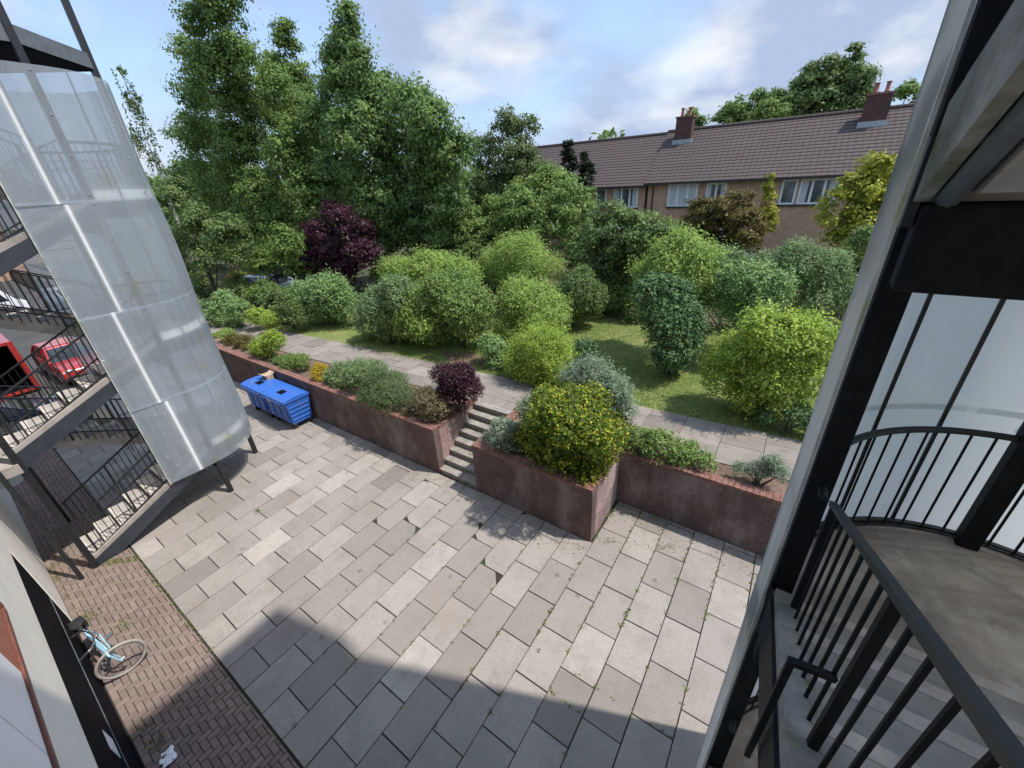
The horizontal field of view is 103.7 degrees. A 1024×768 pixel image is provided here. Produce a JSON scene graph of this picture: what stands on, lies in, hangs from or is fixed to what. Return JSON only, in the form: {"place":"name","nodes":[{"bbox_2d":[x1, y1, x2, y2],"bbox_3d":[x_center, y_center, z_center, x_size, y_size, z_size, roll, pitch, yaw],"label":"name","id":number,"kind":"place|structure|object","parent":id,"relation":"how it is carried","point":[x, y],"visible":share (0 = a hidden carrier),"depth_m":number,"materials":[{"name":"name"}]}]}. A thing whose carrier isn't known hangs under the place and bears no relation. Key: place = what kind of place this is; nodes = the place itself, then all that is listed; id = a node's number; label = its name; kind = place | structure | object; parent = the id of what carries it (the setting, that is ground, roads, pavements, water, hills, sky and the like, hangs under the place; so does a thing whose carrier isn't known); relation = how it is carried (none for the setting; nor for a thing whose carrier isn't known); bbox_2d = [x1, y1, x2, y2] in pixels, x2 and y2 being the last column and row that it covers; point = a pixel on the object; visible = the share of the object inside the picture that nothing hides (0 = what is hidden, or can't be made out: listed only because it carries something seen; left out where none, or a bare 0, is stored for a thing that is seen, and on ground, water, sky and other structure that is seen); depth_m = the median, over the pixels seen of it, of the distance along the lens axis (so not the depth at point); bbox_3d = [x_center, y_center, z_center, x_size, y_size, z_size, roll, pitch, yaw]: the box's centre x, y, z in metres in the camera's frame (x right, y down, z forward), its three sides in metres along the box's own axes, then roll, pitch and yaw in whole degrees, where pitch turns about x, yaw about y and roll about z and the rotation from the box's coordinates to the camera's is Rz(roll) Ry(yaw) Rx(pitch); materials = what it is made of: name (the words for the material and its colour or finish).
{"place":"outdoors","nodes":[
{"label":"outdoors","id":0,"kind":"place"},
{"bbox_2d":[0,280,234,449],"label":"car park","id":1,"kind":"structure","parent":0,"point":[22,341],"depth_m":24.95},
{"bbox_2d":[0,291,33,307],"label":"parked van","id":2,"kind":"object","parent":1,"relation":"on","point":[15,301],"visible":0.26,"depth_m":30.31,"materials":[{"name":"white paint"}]},
{"bbox_2d":[0,333,39,396],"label":"open container","id":3,"kind":"object","parent":1,"relation":"on","point":[10,356],"visible":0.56,"depth_m":18.29,"materials":[{"name":"red metal"}]},
{"bbox_2d":[0,394,58,421],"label":"parked car","id":4,"kind":"object","parent":1,"relation":"on","point":[19,407],"visible":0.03,"depth_m":13.96,"materials":[{"name":"blue paint"}]},
{"bbox_2d":[30,337,87,384],"bbox_3d":[-21.017,-1.208,19.159,4.300,1.505,1.774,12,31,28],"label":"parked car","id":5,"kind":"object","parent":1,"relation":"on","point":[52,352],"visible":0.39,"depth_m":18.43,"materials":[{"name":"red paint"}]},
{"bbox_2d":[11,448,298,767],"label":"block paving","id":6,"kind":"structure","parent":0,"point":[162,710],"depth_m":7.08,"materials":[{"name":"brown brick"}]},
{"bbox_2d":[67,615,146,679],"bbox_3d":[-7.121,4.415,6.965,1.482,1.058,0.658,11,36,26],"label":"bicycle","id":7,"kind":"object","parent":6,"relation":"on","point":[79,624],"visible":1,"depth_m":6.81,"materials":[{"name":"blue paint"}]},
{"bbox_2d":[159,745,176,767],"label":"litter","id":8,"kind":"object","parent":6,"relation":"on","point":[170,756],"visible":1,"depth_m":5.85,"materials":[{"name":"white paper"}]},
{"bbox_2d":[10,280,763,767],"bbox_3d":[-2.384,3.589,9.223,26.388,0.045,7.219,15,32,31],"label":"courtyard paving","id":9,"kind":"structure","parent":0,"point":[295,469],"depth_m":7.68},
{"bbox_2d":[0,489,142,767],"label":"apartment block","id":10,"kind":"structure","parent":9,"relation":"on","point":[57,709],"depth_m":4.92,"materials":[{"name":"white paint"}]},
{"bbox_2d":[0,602,59,767],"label":"window frame","id":11,"kind":"structure","parent":10,"relation":"in","point":[25,741],"depth_m":3.48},
{"bbox_2d":[0,0,257,568],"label":"stair tower","id":12,"kind":"structure","parent":9,"relation":"on","point":[90,244],"depth_m":8.35,"materials":[{"name":"black paint"}]},
{"bbox_2d":[0,472,84,579],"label":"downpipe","id":13,"kind":"object","parent":12,"relation":"attached to","point":[7,485],"visible":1,"depth_m":8.01,"materials":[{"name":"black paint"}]},
{"bbox_2d":[240,375,284,416],"bbox_3d":[-9.014,0.454,14.786,1.480,1.213,0.976,15,32,31],"label":"waste bin","id":14,"kind":"object","parent":9,"relation":"on","point":[255,387],"visible":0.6,"depth_m":14.43,"materials":[{"name":"blue plastic"}]},
{"bbox_2d":[261,383,312,428],"bbox_3d":[-7.775,0.777,14.005,1.480,1.213,0.976,15,32,31],"label":"waste bin","id":15,"kind":"object","parent":9,"relation":"on","point":[287,402],"visible":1,"depth_m":13.66,"materials":[{"name":"blue plastic"}]},
{"bbox_2d":[216,344,476,473],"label":"planter wall","id":16,"kind":"structure","parent":9,"relation":"on","point":[428,445],"depth_m":12.32,"materials":[{"name":"red brick"}]},
{"bbox_2d":[48,505,761,767],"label":"paving weeds","id":17,"kind":"object","parent":9,"relation":"on","point":[159,584],"visible":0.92,"depth_m":7.78,"materials":[{"name":"green plant"}]},
{"bbox_2d":[440,400,512,489],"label":"garden steps","id":18,"kind":"structure","parent":9,"relation":"on","point":[458,466],"depth_m":11.33,"materials":[{"name":"concrete"}]},
{"bbox_2d":[471,410,619,541],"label":"planter wall","id":19,"kind":"structure","parent":9,"relation":"on","point":[571,505],"depth_m":9.23,"materials":[{"name":"red brick"}]},
{"bbox_2d":[375,455,762,582],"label":"fallen leaves","id":20,"kind":"object","parent":9,"relation":"on","point":[563,532],"visible":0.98,"depth_m":9.30,"materials":[{"name":"brown plant"}]},
{"bbox_2d":[611,445,783,556],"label":"planter wall","id":21,"kind":"structure","parent":9,"relation":"on","point":[731,511],"depth_m":8.65,"materials":[{"name":"red brick"}]},
{"bbox_2d":[695,0,1023,767],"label":"stair tower","id":22,"kind":"structure","parent":9,"relation":"on","point":[883,624],"depth_m":2.23,"materials":[{"name":"black metal"}]},
{"bbox_2d":[11,265,788,494],"bbox_3d":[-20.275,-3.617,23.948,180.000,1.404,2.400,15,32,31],"label":"planting bed","id":23,"kind":"object","parent":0,"point":[774,485],"visible":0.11,"depth_m":11.02,"materials":[{"name":"soil"}]},
{"bbox_2d":[204,295,252,329],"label":"privet shrub","id":24,"kind":"object","parent":23,"relation":"on","point":[227,312],"visible":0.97,"depth_m":19.41,"materials":[{"name":"green plant"}]},
{"bbox_2d":[224,332,255,350],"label":"spiraea shrub","id":25,"kind":"object","parent":23,"relation":"on","point":[241,339],"visible":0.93,"depth_m":17.34,"materials":[{"name":"brown plant"}]},
{"bbox_2d":[247,328,286,357],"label":"box shrub","id":26,"kind":"object","parent":23,"relation":"on","point":[269,340],"visible":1,"depth_m":15.57,"materials":[{"name":"green plant"}]},
{"bbox_2d":[268,350,313,371],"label":"hebe shrub","id":27,"kind":"object","parent":23,"relation":"on","point":[282,360],"visible":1,"depth_m":14.81,"materials":[{"name":"green plant"}]},
{"bbox_2d":[308,361,329,381],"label":"golden shrub","id":28,"kind":"object","parent":23,"relation":"on","point":[316,373],"visible":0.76,"depth_m":13.77,"materials":[{"name":"yellow plant"}]},
{"bbox_2d":[321,356,387,390],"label":"hebe shrub","id":29,"kind":"object","parent":23,"relation":"on","point":[350,373],"visible":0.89,"depth_m":12.78,"materials":[{"name":"green plant"}]},
{"bbox_2d":[354,364,418,417],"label":"heather dome","id":30,"kind":"structure","parent":23,"relation":"on","point":[399,388],"depth_m":11.78,"materials":[{"name":"green plant"}]},
{"bbox_2d":[397,383,453,422],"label":"fuchsia shrub","id":31,"kind":"object","parent":23,"relation":"on","point":[432,408],"visible":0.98,"depth_m":10.86,"materials":[{"name":"brown plant"}]},
{"bbox_2d":[427,359,484,414],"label":"barberry bush","id":32,"kind":"object","parent":23,"relation":"on","point":[456,388],"visible":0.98,"depth_m":10.73,"materials":[{"name":"purple plant"}]},
{"bbox_2d":[477,393,534,456],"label":"senecio shrub","id":33,"kind":"object","parent":23,"relation":"on","point":[505,427],"visible":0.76,"depth_m":9.44,"materials":[{"name":"green plant"}]},
{"bbox_2d":[510,379,633,486],"bbox_3d":[1.147,1.049,8.802,2.857,2.621,2.174,15,32,31],"label":"euonymus bush","id":34,"kind":"object","parent":23,"relation":"on","point":[582,444],"visible":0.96,"depth_m":8.17,"materials":[{"name":"green plant"}]},
{"bbox_2d":[550,348,641,441],"bbox_3d":[1.938,0.442,9.225,2.142,2.448,1.286,15,32,31],"label":"artemisia shrub","id":35,"kind":"object","parent":23,"relation":"on","point":[583,373],"visible":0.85,"depth_m":8.74,"materials":[{"name":"green plant"}]},
{"bbox_2d":[623,424,719,473],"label":"cotoneaster bush","id":36,"kind":"object","parent":23,"relation":"on","point":[649,439],"visible":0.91,"depth_m":8.76,"materials":[{"name":"green plant"}]},
{"bbox_2d":[729,451,791,487],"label":"lavender clump","id":37,"kind":"object","parent":23,"relation":"on","point":[769,466],"visible":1,"depth_m":7.93,"materials":[{"name":"plant"}]},
{"bbox_2d":[0,0,948,196],"label":"sky","id":38,"kind":"structure","parent":0,"point":[586,67],"materials":[{"name":"blue"}]},
{"bbox_2d":[209,322,802,480],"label":"garden path","id":39,"kind":"structure","parent":0,"point":[739,443],"depth_m":11.48,"materials":[{"name":"grey concrete"}]},
{"bbox_2d":[180,200,845,455],"bbox_3d":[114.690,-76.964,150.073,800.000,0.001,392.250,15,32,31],"label":"garden terrace","id":40,"kind":"structure","parent":0,"point":[363,279],"depth_m":26.45,"materials":[{"name":"green plant"}]},
{"bbox_2d":[110,65,200,281],"bbox_3d":[-22.434,-11.651,26.084,3.422,14.154,1.399,15,32,31],"label":"weeping birch","id":41,"kind":"object","parent":40,"relation":"on","point":[129,104],"visible":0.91,"depth_m":23.73,"materials":[{"name":"green plant"}]},
{"bbox_2d":[146,174,199,250],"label":"lime tree","id":42,"kind":"object","parent":40,"relation":"on","point":[158,198],"visible":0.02,"depth_m":46.47,"materials":[{"name":"green plant"}]},
{"bbox_2d":[151,174,263,297],"bbox_3d":[-18.878,-8.169,24.574,10.507,8.345,3.336,15,32,31],"label":"young tree","id":43,"kind":"object","parent":40,"relation":"on","point":[204,250],"visible":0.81,"depth_m":23.13,"materials":[{"name":"green plant"}]},
{"bbox_2d":[196,287,237,316],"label":"laurel shrub","id":44,"kind":"object","parent":40,"relation":"on","point":[215,301],"visible":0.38,"depth_m":20.01,"materials":[{"name":"green plant"}]},
{"bbox_2d":[219,268,251,297],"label":"elder shrub","id":45,"kind":"object","parent":40,"relation":"on","point":[237,286],"visible":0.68,"depth_m":24.24,"materials":[{"name":"green plant"}]},
{"bbox_2d":[154,0,348,256],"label":"oak tree","id":46,"kind":"object","parent":40,"relation":"on","point":[258,196],"visible":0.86,"depth_m":26.41,"materials":[{"name":"green plant"}]},
{"bbox_2d":[218,222,305,277],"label":"young tree","id":47,"kind":"object","parent":40,"relation":"on","point":[275,253],"visible":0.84,"depth_m":22.94,"materials":[{"name":"green plant"}]},
{"bbox_2d":[240,274,283,307],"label":"elder shrub","id":48,"kind":"object","parent":40,"relation":"on","point":[249,296],"visible":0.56,"depth_m":22.64,"materials":[{"name":"green plant"}]},
{"bbox_2d":[246,304,283,330],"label":"privet shrub","id":49,"kind":"object","parent":40,"relation":"on","point":[266,317],"visible":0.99,"depth_m":18.63,"materials":[{"name":"green plant"}]},
{"bbox_2d":[243,271,304,293],"bbox_3d":[-14.687,-6.067,24.885,4.200,1.465,1.744,8,29,21],"label":"parked car","id":50,"kind":"object","parent":40,"relation":"on","point":[280,280],"visible":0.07,"depth_m":24.46,"materials":[{"name":"blue paint"}]},
{"bbox_2d":[242,243,312,278],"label":"laurel shrub","id":51,"kind":"object","parent":40,"relation":"on","point":[286,267],"visible":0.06,"depth_m":28.78,"materials":[{"name":"green plant"}]},
{"bbox_2d":[252,276,303,308],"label":"rose shrub","id":52,"kind":"object","parent":40,"relation":"on","point":[270,291],"visible":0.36,"depth_m":21.70,"materials":[{"name":"green plant"}]},
{"bbox_2d":[266,289,316,329],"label":"elder shrub","id":53,"kind":"object","parent":40,"relation":"on","point":[294,309],"visible":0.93,"depth_m":18.27,"materials":[{"name":"green plant"}]},
{"bbox_2d":[250,13,357,260],"bbox_3d":[-16.235,-17.939,31.609,8.122,16.853,5.939,15,32,31],"label":"poplar tree","id":54,"kind":"object","parent":40,"relation":"on","point":[283,38],"visible":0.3,"depth_m":28.71,"materials":[{"name":"green plant"}]},
{"bbox_2d":[290,247,353,280],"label":"elder shrub","id":55,"kind":"object","parent":40,"relation":"on","point":[298,270],"visible":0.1,"depth_m":26.89,"materials":[{"name":"green plant"}]},
{"bbox_2d":[292,197,386,285],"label":"purple tree","id":56,"kind":"object","parent":40,"relation":"on","point":[328,248],"visible":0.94,"depth_m":22.59,"materials":[{"name":"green plant"}]},
{"bbox_2d":[287,0,484,264],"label":"oak tree","id":57,"kind":"object","parent":40,"relation":"on","point":[389,183],"visible":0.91,"depth_m":21.94,"materials":[{"name":"green plant"}]},
{"bbox_2d":[284,127,624,205],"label":"wood","id":58,"kind":"object","parent":40,"relation":"on","point":[611,132],"visible":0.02,"depth_m":109.83,"materials":[{"name":"green plant"}]},
{"bbox_2d":[444,231,509,291],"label":"hazel shrub","id":59,"kind":"object","parent":40,"relation":"on","point":[472,248],"visible":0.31,"depth_m":22.41,"materials":[{"name":"green plant"}]},
{"bbox_2d":[465,103,559,234],"bbox_3d":[-0.295,-11.611,24.931,7.251,9.926,5.495,15,32,31],"label":"birch tree","id":60,"kind":"object","parent":40,"relation":"on","point":[512,125],"visible":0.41,"depth_m":23.55,"materials":[{"name":"green plant"}]},
{"bbox_2d":[473,224,570,289],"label":"willow shrub","id":61,"kind":"object","parent":40,"relation":"on","point":[522,257],"visible":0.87,"depth_m":18.09,"materials":[{"name":"green plant"}]},
{"bbox_2d":[447,159,600,279],"bbox_3d":[0.499,-8.634,22.481,9.460,6.771,5.425,15,32,31],"label":"maple tree","id":62,"kind":"object","parent":40,"relation":"on","point":[546,206],"visible":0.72,"depth_m":20.98,"materials":[{"name":"green plant"}]},
{"bbox_2d":[558,139,597,224],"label":"cypress tree","id":63,"kind":"object","parent":40,"relation":"on","point":[569,157],"visible":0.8,"depth_m":25.92,"materials":[{"name":"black plant"}]},
{"bbox_2d":[570,335,599,408],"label":"holly shrub","id":64,"kind":"object","parent":40,"relation":"on","point":[588,343],"visible":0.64,"depth_m":9.77,"materials":[{"name":"green plant"}]},
{"bbox_2d":[511,132,667,256],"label":"terraced house","id":65,"kind":"structure","parent":40,"relation":"on","point":[624,164],"depth_m":28.99,"materials":[{"name":"brick"}]},
{"bbox_2d":[613,188,638,208],"bbox_3d":[7.932,-12.986,28.138,1.880,1.390,0.160,15,32,31],"label":"window","id":66,"kind":"structure","parent":65,"relation":"in","point":[630,195],"depth_m":28.04,"materials":[{"name":"white glass"}]},
{"bbox_2d":[554,274,651,321],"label":"privet shrub","id":67,"kind":"object","parent":40,"relation":"on","point":[623,301],"visible":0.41,"depth_m":17.64,"materials":[{"name":"green plant"}]},
{"bbox_2d":[560,195,680,312],"bbox_3d":[4.913,-5.792,18.210,5.728,5.111,4.391,15,32,31],"label":"hawthorn tree","id":68,"kind":"object","parent":40,"relation":"on","point":[633,239],"visible":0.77,"depth_m":17.07,"materials":[{"name":"green plant"}]},
{"bbox_2d":[684,106,709,126],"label":"ash tree","id":69,"kind":"object","parent":40,"relation":"on","point":[700,120],"visible":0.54,"depth_m":46.09,"materials":[{"name":"green plant"}]},
{"bbox_2d":[678,186,774,275],"bbox_3d":[11.066,-7.641,21.185,3.817,5.033,4.670,-15,29,-22],"label":"maple tree","id":70,"kind":"object","parent":40,"relation":"on","point":[716,215],"visible":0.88,"depth_m":20.15,"materials":[{"name":"brown plant"}]},
{"bbox_2d":[708,86,803,123],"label":"ash tree","id":71,"kind":"object","parent":40,"relation":"on","point":[734,111],"visible":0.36,"depth_m":43.34,"materials":[{"name":"green plant"}]},
{"bbox_2d":[702,242,825,303],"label":"willow shrub","id":72,"kind":"object","parent":40,"relation":"on","point":[738,254],"visible":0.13,"depth_m":18.36,"materials":[{"name":"green plant"}]},
{"bbox_2d":[755,172,779,261],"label":"golden cypress","id":73,"kind":"object","parent":40,"relation":"on","point":[772,216],"visible":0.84,"depth_m":20.45,"materials":[{"name":"green plant"}]},
{"bbox_2d":[750,93,796,120],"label":"ash tree","id":74,"kind":"object","parent":40,"relation":"on","point":[772,108],"visible":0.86,"depth_m":40.67,"materials":[{"name":"green plant"}]},
{"bbox_2d":[643,81,914,263],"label":"terraced house","id":75,"kind":"structure","parent":40,"relation":"on","point":[806,159],"depth_m":23.74,"materials":[{"name":"brick"}]},
{"bbox_2d":[665,183,698,207],"bbox_3d":[11.031,-12.213,26.096,1.940,1.450,0.160,15,32,31],"label":"window","id":76,"kind":"structure","parent":75,"relation":"in","point":[677,193],"depth_m":26.13,"materials":[{"name":"white glass"}]},
{"bbox_2d":[703,182,727,206],"bbox_3d":[12.672,-11.763,25.074,1.270,1.400,0.160,15,32,31],"label":"window","id":77,"kind":"structure","parent":75,"relation":"in","point":[713,189],"depth_m":24.95,"materials":[{"name":"white plastic"}]},
{"bbox_2d":[776,179,798,205],"bbox_3d":[15.831,-10.953,23.074,0.880,1.390,0.160,15,32,31],"label":"window","id":78,"kind":"structure","parent":75,"relation":"in","point":[789,187],"depth_m":23.06,"materials":[{"name":"white glass"}]},
{"bbox_2d":[794,178,839,205],"bbox_3d":[16.958,-10.659,22.363,1.850,1.390,0.160,15,32,31],"label":"window","id":79,"kind":"structure","parent":75,"relation":"in","point":[810,190],"depth_m":22.42,"materials":[{"name":"white plastic"}]},
{"bbox_2d":[787,41,882,114],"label":"birch tree","id":80,"kind":"object","parent":40,"relation":"on","point":[815,87],"visible":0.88,"depth_m":39.49,"materials":[{"name":"green plant"}]},
{"bbox_2d":[817,219,874,337],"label":"privet shrub","id":81,"kind":"object","parent":40,"relation":"on","point":[856,237],"visible":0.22,"depth_m":12.37,"materials":[{"name":"green plant"}]},
{"bbox_2d":[806,149,897,316],"bbox_3d":[13.413,-5.548,15.530,3.622,6.186,3.335,1,27,9],"label":"golden conifer","id":82,"kind":"object","parent":40,"relation":"on","point":[868,197],"visible":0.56,"depth_m":14.82,"materials":[{"name":"yellow plant"}]},
{"bbox_2d":[892,77,920,103],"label":"ash tree","id":83,"kind":"object","parent":40,"relation":"on","point":[907,88],"visible":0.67,"depth_m":34.75,"materials":[{"name":"green plant"}]},
{"bbox_2d":[239,306,829,440],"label":"lawn","id":84,"kind":"structure","parent":0,"point":[340,333],"depth_m":14.43,"materials":[{"name":"green plant"}]},
{"bbox_2d":[284,267,361,326],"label":"elder shrub","id":85,"kind":"object","parent":84,"relation":"on","point":[333,293],"visible":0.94,"depth_m":18.39,"materials":[{"name":"green plant"}]},
{"bbox_2d":[351,273,420,346],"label":"hazel shrub","id":86,"kind":"object","parent":84,"relation":"on","point":[381,297],"visible":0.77,"depth_m":15.69,"materials":[{"name":"green plant"}]},
{"bbox_2d":[379,284,446,346],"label":"hazel shrub","id":87,"kind":"object","parent":84,"relation":"on","point":[412,322],"visible":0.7,"depth_m":15.28,"materials":[{"name":"green plant"}]},
{"bbox_2d":[373,243,484,290],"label":"hazel shrub","id":88,"kind":"object","parent":84,"relation":"on","point":[402,265],"visible":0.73,"depth_m":18.33,"materials":[{"name":"green plant"}]},
{"bbox_2d":[406,262,500,349],"bbox_3d":[-2.103,-2.918,15.334,4.121,3.360,2.895,15,32,31],"label":"hazel shrub","id":89,"kind":"object","parent":84,"relation":"on","point":[459,319],"visible":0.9,"depth_m":14.70,"materials":[{"name":"green plant"}]},
{"bbox_2d":[443,352,485,364],"bbox_3d":[-1.755,-0.932,14.879,2.393,0.001,1.136,15,32,31],"label":"bare soil patch","id":90,"kind":"object","parent":84,"relation":"on","point":[476,359],"visible":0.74,"depth_m":14.94,"materials":[{"name":"brown soil"}]},
{"bbox_2d":[475,330,510,371],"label":"holly shrub","id":91,"kind":"object","parent":84,"relation":"on","point":[486,345],"visible":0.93,"depth_m":13.71,"materials":[{"name":"green plant"}]},
{"bbox_2d":[485,270,579,345],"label":"willow shrub","id":92,"kind":"object","parent":84,"relation":"on","point":[518,296],"visible":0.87,"depth_m":14.71,"materials":[{"name":"green plant"}]},
{"bbox_2d":[496,312,583,386],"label":"spiraea shrub","id":93,"kind":"object","parent":84,"relation":"on","point":[547,359],"visible":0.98,"depth_m":12.06,"materials":[{"name":"green plant"}]},
{"bbox_2d":[550,263,609,326],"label":"laurel bush","id":94,"kind":"object","parent":84,"relation":"on","point":[574,280],"visible":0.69,"depth_m":16.06,"materials":[{"name":"green plant"}]},
{"bbox_2d":[630,270,710,374],"bbox_3d":[4.777,-1.786,12.359,2.246,3.233,2.646,-13,29,-18],"label":"rhododendron bush","id":95,"kind":"object","parent":84,"relation":"on","point":[674,323],"visible":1,"depth_m":11.69,"materials":[{"name":"green plant"}]},
{"bbox_2d":[624,217,737,336],"bbox_3d":[5.403,-3.061,13.340,2.639,4.535,3.218,-13,28,-17],"label":"willow shrub","id":96,"kind":"object","parent":84,"relation":"on","point":[697,254],"visible":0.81,"depth_m":12.34,"materials":[{"name":"green plant"}]},
{"bbox_2d":[682,267,799,327],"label":"dogwood shrub","id":97,"kind":"object","parent":84,"relation":"on","point":[702,297],"visible":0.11,"depth_m":15.55,"materials":[{"name":"green plant"}]},
{"bbox_2d":[706,256,802,347],"bbox_3d":[7.217,-2.166,12.461,1.915,3.534,2.541,-26,35,-37],"label":"dogwood shrub","id":98,"kind":"object","parent":84,"relation":"on","point":[760,280],"visible":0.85,"depth_m":11.73,"materials":[{"name":"green plant"}]},
{"bbox_2d":[695,294,841,429],"bbox_3d":[6.256,-0.539,9.655,3.524,3.315,2.250,21,36,39],"label":"forsythia shrub","id":99,"kind":"object","parent":84,"relation":"on","point":[743,370],"visible":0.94,"depth_m":9.23,"materials":[{"name":"green plant"}]},
{"bbox_2d":[750,399,813,435],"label":"box shrub","id":100,"kind":"object","parent":84,"relation":"on","point":[801,421],"visible":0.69,"depth_m":9.47,"materials":[{"name":"green plant"}]},
{"bbox_2d":[766,234,858,337],"bbox_3d":[9.396,-2.584,12.576,3.427,3.937,2.135,15,32,31],"label":"buddleia shrub","id":101,"kind":"object","parent":84,"relation":"on","point":[810,259],"visible":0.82,"depth_m":12.02,"materials":[{"name":"green plant"}]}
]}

